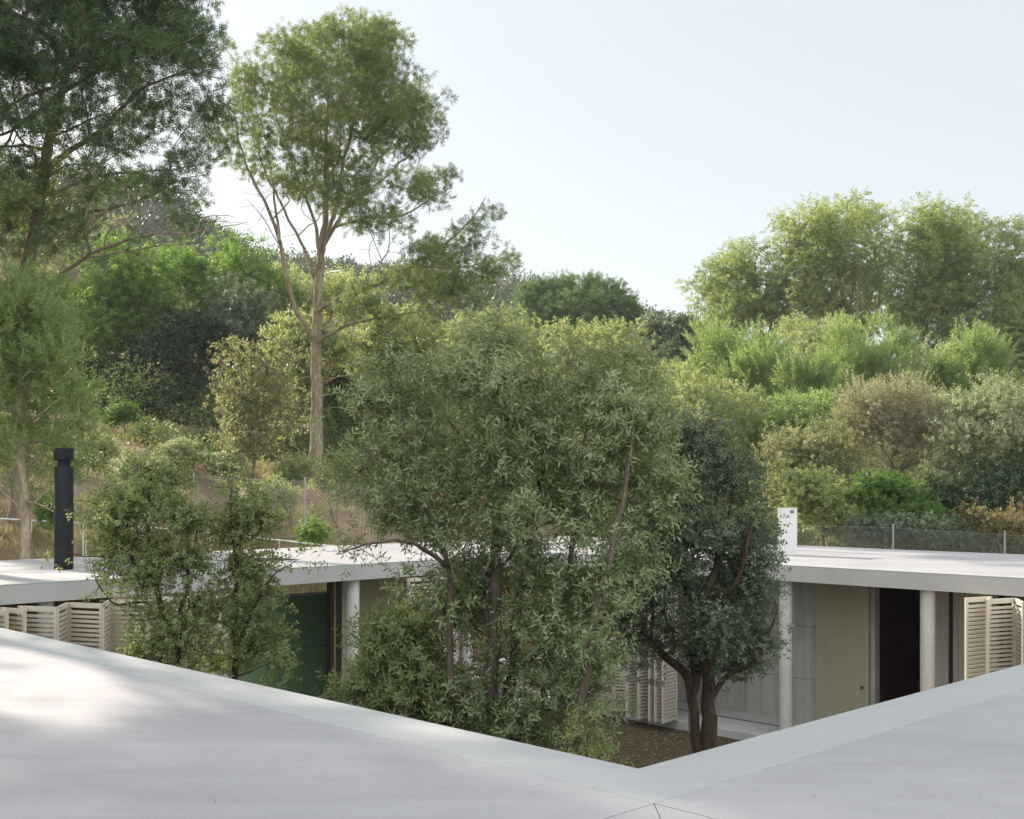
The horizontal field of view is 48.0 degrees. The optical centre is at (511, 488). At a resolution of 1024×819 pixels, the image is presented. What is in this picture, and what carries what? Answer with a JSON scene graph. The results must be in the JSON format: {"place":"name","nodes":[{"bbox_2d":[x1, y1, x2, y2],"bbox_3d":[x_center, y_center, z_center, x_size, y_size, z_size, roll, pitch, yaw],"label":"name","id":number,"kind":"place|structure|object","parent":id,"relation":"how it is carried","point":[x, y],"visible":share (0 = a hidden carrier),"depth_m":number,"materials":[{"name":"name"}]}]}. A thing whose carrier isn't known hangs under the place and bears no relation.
{"place":"outdoors","nodes":[
{"label":"outdoors","id":0,"kind":"place"},
{"bbox_2d":[0,413,453,637],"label":"dry grass","id":1,"kind":"structure","parent":0,"point":[191,475],"depth_m":36.33,"materials":[{"name":"beige plant"}]},
{"bbox_2d":[0,213,1023,663],"bbox_3d":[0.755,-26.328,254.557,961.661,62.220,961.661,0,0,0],"label":"hillside ground","id":2,"kind":"structure","parent":0,"point":[204,491],"depth_m":36.26,"materials":[{"name":"brown soil"}]},
{"bbox_2d":[29,485,76,558],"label":"bush","id":3,"kind":"object","parent":2,"relation":"on","point":[40,517],"visible":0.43,"depth_m":27.89,"materials":[{"name":"green plant"}]},
{"bbox_2d":[0,90,115,280],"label":"pine tree","id":4,"kind":"object","parent":2,"relation":"on","point":[8,205],"visible":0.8,"depth_m":28.30,"materials":[{"name":"green plant"}]},
{"bbox_2d":[0,251,118,559],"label":"pine tree","id":5,"kind":"object","parent":2,"relation":"on","point":[26,309],"visible":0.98,"depth_m":24.70,"materials":[{"name":"green plant"}]},
{"bbox_2d":[0,182,136,402],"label":"olive tree","id":6,"kind":"object","parent":2,"relation":"on","point":[51,266],"visible":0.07,"depth_m":64.96,"materials":[{"name":"green plant"}]},
{"bbox_2d":[34,323,160,418],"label":"dark oak","id":7,"kind":"object","parent":2,"relation":"on","point":[97,364],"visible":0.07,"depth_m":58.91,"materials":[{"name":"green plant"}]},
{"bbox_2d":[71,434,126,465],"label":"bush","id":8,"kind":"object","parent":2,"relation":"on","point":[111,449],"visible":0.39,"depth_m":37.84,"materials":[{"name":"green plant"}]},
{"bbox_2d":[41,220,190,380],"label":"locust tree","id":9,"kind":"object","parent":2,"relation":"on","point":[111,313],"visible":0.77,"depth_m":56.84,"materials":[{"name":"green plant"}]},
{"bbox_2d":[97,393,145,434],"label":"bush","id":10,"kind":"object","parent":2,"relation":"on","point":[123,411],"visible":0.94,"depth_m":46.78,"materials":[{"name":"green plant"}]},
{"bbox_2d":[0,0,251,524],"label":"pine tree","id":11,"kind":"object","parent":2,"relation":"on","point":[122,44],"visible":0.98,"depth_m":28.65,"materials":[{"name":"green plant"}]},
{"bbox_2d":[108,450,184,508],"bbox_3d":[-10.530,-0.092,32.891,2.351,2.020,1.643,0,0,0],"label":"bush","id":12,"kind":"object","parent":2,"relation":"on","point":[119,463],"visible":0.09,"depth_m":32.82,"materials":[{"name":"green plant"}]},
{"bbox_2d":[86,303,233,427],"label":"dark oak","id":13,"kind":"object","parent":2,"relation":"on","point":[180,337],"visible":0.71,"depth_m":55.02,"materials":[{"name":"green plant"}]},
{"bbox_2d":[0,518,333,586],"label":"guard rail","id":14,"kind":"object","parent":2,"relation":"on","point":[279,540],"visible":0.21,"depth_m":29.22,"materials":[{"name":"grey metal"}]},
{"bbox_2d":[150,434,203,473],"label":"bush","id":15,"kind":"object","parent":2,"relation":"on","point":[182,447],"visible":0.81,"depth_m":36.71,"materials":[{"name":"green plant"}]},
{"bbox_2d":[176,424,219,448],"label":"bush","id":16,"kind":"object","parent":2,"relation":"on","point":[199,433],"visible":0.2,"depth_m":44.74,"materials":[{"name":"green plant"}]},
{"bbox_2d":[207,418,209,447],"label":"wooden post","id":17,"kind":"object","parent":2,"relation":"on","point":[208,426],"visible":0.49,"depth_m":40.95,"materials":[{"name":"grey wood"}]},
{"bbox_2d":[0,471,428,546],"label":"wire fence","id":18,"kind":"object","parent":2,"relation":"on","point":[304,486],"visible":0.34,"depth_m":30.83,"materials":[{"name":"grey metal"}]},
{"bbox_2d":[136,217,311,402],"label":"locust tree","id":19,"kind":"object","parent":2,"relation":"on","point":[198,283],"visible":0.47,"depth_m":60.79,"materials":[{"name":"green plant"}]},
{"bbox_2d":[199,445,251,496],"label":"bush","id":20,"kind":"object","parent":2,"relation":"on","point":[217,462],"visible":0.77,"depth_m":35.81,"materials":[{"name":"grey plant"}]},
{"bbox_2d":[187,265,309,426],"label":"dark oak","id":21,"kind":"object","parent":2,"relation":"on","point":[239,311],"visible":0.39,"depth_m":55.82,"materials":[{"name":"green plant"}]},
{"bbox_2d":[200,330,312,481],"bbox_3d":[-8.192,-2.290,37.135,3.727,5.499,3.519,0,0,0],"label":"tan shrub","id":22,"kind":"object","parent":2,"relation":"on","point":[252,441],"visible":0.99,"depth_m":36.75,"materials":[{"name":"green plant"}]},
{"bbox_2d":[234,471,303,548],"bbox_3d":[-6.925,0.812,32.537,2.056,2.656,1.701,0,0,0],"label":"bush","id":23,"kind":"object","parent":2,"relation":"on","point":[281,494],"visible":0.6,"depth_m":32.33,"materials":[{"name":"green plant"}]},
{"bbox_2d":[265,449,319,526],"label":"bush","id":24,"kind":"object","parent":2,"relation":"on","point":[293,470],"visible":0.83,"depth_m":34.73,"materials":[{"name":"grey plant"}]},
{"bbox_2d":[293,512,336,592],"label":"bush","id":25,"kind":"object","parent":2,"relation":"on","point":[304,533],"visible":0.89,"depth_m":29.04,"materials":[{"name":"green plant"}]},
{"bbox_2d":[257,301,381,451],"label":"olive tree","id":26,"kind":"object","parent":2,"relation":"on","point":[297,334],"visible":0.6,"depth_m":46.90,"materials":[{"name":"green plant"}]},
{"bbox_2d":[264,256,397,422],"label":"locust tree","id":27,"kind":"object","parent":2,"relation":"on","point":[331,286],"visible":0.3,"depth_m":63.26,"materials":[{"name":"green plant"}]},
{"bbox_2d":[307,462,359,522],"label":"bush","id":28,"kind":"object","parent":2,"relation":"on","point":[315,480],"visible":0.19,"depth_m":36.34,"materials":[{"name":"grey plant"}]},
{"bbox_2d":[330,270,345,293],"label":"house","id":29,"kind":"structure","parent":2,"relation":"on","point":[331,271],"depth_m":149.87,"materials":[{"name":"grey concrete"}]},
{"bbox_2d":[323,469,389,542],"bbox_3d":[-4.459,1.379,32.977,2.078,3.941,1.529,0,0,0],"label":"tree","id":30,"kind":"object","parent":2,"relation":"on","point":[359,492],"visible":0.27,"depth_m":32.83,"materials":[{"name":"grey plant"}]},
{"bbox_2d":[195,2,523,486],"bbox_3d":[-5.036,-8.546,40.132,10.992,17.257,8.484,0,0,0],"label":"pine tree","id":31,"kind":"object","parent":2,"relation":"on","point":[374,59],"visible":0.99,"depth_m":38.54,"materials":[{"name":"green plant"}]},
{"bbox_2d":[299,344,433,446],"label":"dark oak","id":32,"kind":"object","parent":2,"relation":"on","point":[338,381],"visible":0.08,"depth_m":52.82,"materials":[{"name":"green plant"}]},
{"bbox_2d":[339,297,460,439],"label":"olive tree","id":33,"kind":"object","parent":2,"relation":"on","point":[375,334],"visible":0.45,"depth_m":48.27,"materials":[{"name":"green plant"}]},
{"bbox_2d":[421,301,559,429],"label":"olive tree","id":34,"kind":"object","parent":2,"relation":"on","point":[531,337],"visible":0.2,"depth_m":54.50,"materials":[{"name":"green plant"}]},
{"bbox_2d":[0,448,1023,818],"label":"courtyard house","id":35,"kind":"structure","parent":2,"relation":"on","point":[896,680],"depth_m":7.08,"materials":[{"name":"concrete"}]},
{"bbox_2d":[162,591,326,603],"bbox_3d":[-5.221,1.965,23.067,3.870,0.540,0.080,0,0,-45],"label":"window","id":36,"kind":"structure","parent":35,"relation":"in","point":[323,592],"depth_m":23.86,"materials":[{"name":"glass"}]},
{"bbox_2d":[570,568,624,690],"bbox_3d":[2.404,3.147,26.043,0.070,2.905,2.900,0,0,-45],"label":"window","id":37,"kind":"structure","parent":35,"relation":"in","point":[582,568],"depth_m":26.71,"materials":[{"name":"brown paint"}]},
{"bbox_2d":[816,583,869,719],"bbox_3d":[6.350,3.147,22.013,0.255,2.905,1.120,0,0,-45],"label":"door","id":38,"kind":"structure","parent":35,"relation":"in","point":[842,611],"depth_m":21.95,"materials":[{"name":"wood"}]},
{"bbox_2d":[949,592,952,683],"bbox_3d":[7.883,3.147,20.566,0.100,2.905,0.075,0,0,-45],"label":"window frame","id":39,"kind":"structure","parent":35,"relation":"in","point":[950,593],"depth_m":20.55,"materials":[{"name":"brown paint"}]},
{"bbox_2d":[999,595,1003,666],"bbox_3d":[10.159,3.147,18.242,0.070,2.905,4.800,0,0,-45],"label":"window","id":40,"kind":"structure","parent":35,"relation":"in","point":[1000,596],"depth_m":19.90,"materials":[{"name":"brown paint"}]},
{"bbox_2d":[0,340,1023,553],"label":"undergrowth","id":41,"kind":"object","parent":2,"relation":"on","point":[154,425],"visible":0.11,"depth_m":47.48,"materials":[{"name":"green plant"}]},
{"bbox_2d":[0,158,1023,424],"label":"hillside pine wood","id":42,"kind":"object","parent":2,"relation":"on","point":[154,212],"visible":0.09,"depth_m":156.45,"materials":[{"name":"green plant"}]},
{"bbox_2d":[511,269,653,435],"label":"stone pine","id":43,"kind":"object","parent":2,"relation":"on","point":[568,293],"visible":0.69,"depth_m":80.72,"materials":[{"name":"green plant"}]},
{"bbox_2d":[537,314,678,467],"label":"olive tree","id":44,"kind":"object","parent":2,"relation":"on","point":[564,335],"visible":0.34,"depth_m":50.09,"materials":[{"name":"green plant"}]},
{"bbox_2d":[629,309,706,394],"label":"dark oak","id":45,"kind":"object","parent":2,"relation":"on","point":[681,321],"visible":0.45,"depth_m":72.84,"materials":[{"name":"green plant"}]},
{"bbox_2d":[646,347,739,515],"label":"olive tree","id":46,"kind":"object","parent":2,"relation":"on","point":[663,366],"visible":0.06,"depth_m":46.65,"materials":[{"name":"green plant"}]},
{"bbox_2d":[669,290,751,406],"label":"young pine","id":47,"kind":"object","parent":2,"relation":"on","point":[709,356],"visible":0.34,"depth_m":52.10,"materials":[{"name":"green plant"}]},
{"bbox_2d":[653,355,794,529],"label":"olive tree","id":48,"kind":"object","parent":2,"relation":"on","point":[689,391],"visible":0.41,"depth_m":42.27,"materials":[{"name":"green plant"}]},
{"bbox_2d":[674,233,801,376],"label":"gum tree","id":49,"kind":"object","parent":2,"relation":"on","point":[749,305],"visible":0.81,"depth_m":71.03,"materials":[{"name":"green plant"}]},
{"bbox_2d":[712,313,799,493],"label":"young pine","id":50,"kind":"object","parent":2,"relation":"on","point":[751,363],"visible":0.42,"depth_m":49.17,"materials":[{"name":"green plant"}]},
{"bbox_2d":[735,382,867,534],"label":"olive tree","id":51,"kind":"object","parent":2,"relation":"on","point":[807,409],"visible":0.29,"depth_m":41.45,"materials":[{"name":"pale leaf"},{"name":"grey bark"}]},
{"bbox_2d":[749,413,867,545],"bbox_3d":[9.302,0.036,35.933,4.042,4.832,3.290,0,0,0],"label":"olive tree","id":52,"kind":"object","parent":2,"relation":"on","point":[790,452],"visible":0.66,"depth_m":35.64,"materials":[{"name":"green plant"}]},
{"bbox_2d":[757,343,862,433],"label":"young pine","id":53,"kind":"object","parent":2,"relation":"on","point":[808,377],"visible":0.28,"depth_m":47.18,"materials":[{"name":"green plant"}]},
{"bbox_2d":[774,461,868,546],"bbox_3d":[8.432,1.582,30.822,2.730,4.622,1.934,0,0,-27],"label":"oak bush","id":54,"kind":"object","parent":2,"relation":"on","point":[817,509],"visible":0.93,"depth_m":30.57,"materials":[{"name":"green plant"}]},
{"bbox_2d":[754,185,911,407],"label":"gum tree","id":55,"kind":"object","parent":2,"relation":"on","point":[823,298],"visible":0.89,"depth_m":68.63,"materials":[{"name":"green plant"}]},
{"bbox_2d":[813,302,932,476],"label":"young pine","id":56,"kind":"object","parent":2,"relation":"on","point":[868,361],"visible":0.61,"depth_m":51.12,"materials":[{"name":"green plant"}]},
{"bbox_2d":[757,308,1023,448],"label":"dark oak","id":57,"kind":"object","parent":2,"relation":"on","point":[804,340],"visible":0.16,"depth_m":59.50,"materials":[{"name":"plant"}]},
{"bbox_2d":[823,364,960,487],"bbox_3d":[12.441,-0.859,37.266,4.804,6.564,4.502,0,0,0],"label":"brown bush","id":58,"kind":"object","parent":2,"relation":"on","point":[885,405],"visible":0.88,"depth_m":36.44,"materials":[{"name":"grey plant"}]},
{"bbox_2d":[841,467,952,548],"bbox_3d":[10.337,1.043,31.358,3.332,3.282,2.146,0,0,-24],"label":"bright bush","id":59,"kind":"object","parent":2,"relation":"on","point":[882,493],"visible":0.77,"depth_m":31.02,"materials":[{"name":"green plant"}]},
{"bbox_2d":[797,524,1023,553],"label":"wire fence","id":60,"kind":"object","parent":2,"relation":"on","point":[893,537],"visible":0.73,"depth_m":28.22,"materials":[{"name":"grey metal"}]},
{"bbox_2d":[840,508,985,551],"bbox_3d":[10.561,1.698,29.973,4.058,2.384,2.036,0,0,0],"label":"ivy bush","id":61,"kind":"object","parent":2,"relation":"on","point":[942,526],"visible":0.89,"depth_m":29.70,"materials":[{"name":"green plant"}]},
{"bbox_2d":[872,188,1006,484],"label":"gum tree","id":62,"kind":"object","parent":2,"relation":"on","point":[933,295],"visible":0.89,"depth_m":64.40,"materials":[{"name":"green plant"}]},
{"bbox_2d":[906,317,1023,476],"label":"young pine","id":63,"kind":"object","parent":2,"relation":"on","point":[978,356],"visible":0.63,"depth_m":48.17,"materials":[{"name":"green plant"}]},
{"bbox_2d":[908,365,1023,552],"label":"sage bush","id":64,"kind":"object","parent":2,"relation":"on","point":[991,396],"visible":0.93,"depth_m":34.48,"materials":[{"name":"green plant"}]},
{"bbox_2d":[915,451,1023,552],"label":"dark bush","id":65,"kind":"object","parent":2,"relation":"on","point":[999,489],"visible":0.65,"depth_m":33.22,"materials":[{"name":"green plant"}]},
{"bbox_2d":[945,209,1023,437],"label":"gum tree","id":66,"kind":"object","parent":2,"relation":"on","point":[1007,301],"visible":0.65,"depth_m":61.98,"materials":[{"name":"green plant"}]},
{"bbox_2d":[947,491,1023,553],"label":"rusty bush","id":67,"kind":"object","parent":2,"relation":"on","point":[998,524],"visible":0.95,"depth_m":30.02,"materials":[{"name":"orange plant"}]},
{"bbox_2d":[0,0,1023,432],"label":"sky","id":68,"kind":"structure","parent":0,"point":[630,140],"materials":[{"name":"white"}]},
{"bbox_2d":[473,709,741,768],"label":"courtyard soil","id":69,"kind":"structure","parent":0,"point":[681,748],"depth_m":21.50,"materials":[{"name":"brown soil"}]},
{"bbox_2d":[36,446,229,671],"bbox_3d":[-4.624,2.173,14.436,2.235,5.421,1.740,0,0,0],"label":"oak tree","id":70,"kind":"object","parent":69,"relation":"on","point":[126,504],"visible":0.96,"depth_m":14.15,"materials":[{"name":"green plant"}]},
{"bbox_2d":[189,453,319,689],"bbox_3d":[-3.401,2.199,14.772,1.798,5.358,1.372,0,0,42],"label":"oak tree","id":71,"kind":"object","parent":69,"relation":"on","point":[245,571],"visible":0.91,"depth_m":14.76,"materials":[{"name":"green plant"}]},
{"bbox_2d":[324,683,350,703],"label":"seedling","id":72,"kind":"object","parent":69,"relation":"on","point":[334,693],"visible":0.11,"depth_m":15.50,"materials":[{"name":"green plant"}]},
{"bbox_2d":[311,586,477,729],"bbox_3d":[-1.379,3.013,13.920,2.034,3.627,2.144,0,0,0],"label":"shrub","id":73,"kind":"object","parent":69,"relation":"on","point":[400,674],"visible":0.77,"depth_m":13.47,"materials":[{"name":"green plant"}]},
{"bbox_2d":[295,295,703,757],"bbox_3d":[-0.131,1.308,13.616,4.887,7.154,3.538,0,0,0],"label":"evergreen tree","id":74,"kind":"object","parent":69,"relation":"on","point":[614,404],"visible":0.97,"depth_m":13.22,"materials":[{"name":"green plant"}]},
{"bbox_2d":[553,697,633,765],"bbox_3d":[0.812,3.447,11.588,0.730,2.748,0.718,0,0,33],"label":"sapling","id":75,"kind":"object","parent":69,"relation":"on","point":[594,752],"visible":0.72,"depth_m":11.52,"materials":[{"name":"green plant"}]},
{"bbox_2d":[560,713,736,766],"bbox_3d":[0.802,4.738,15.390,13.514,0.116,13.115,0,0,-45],"label":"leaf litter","id":76,"kind":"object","parent":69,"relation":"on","point":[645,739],"visible":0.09,"depth_m":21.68,"materials":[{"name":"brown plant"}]},
{"bbox_2d":[574,399,795,753],"bbox_3d":[2.548,1.831,16.657,2.836,6.276,2.553,0,0,33],"label":"oak tree","id":77,"kind":"object","parent":69,"relation":"on","point":[705,630],"visible":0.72,"depth_m":16.35,"materials":[{"name":"green plant"}]}
]}

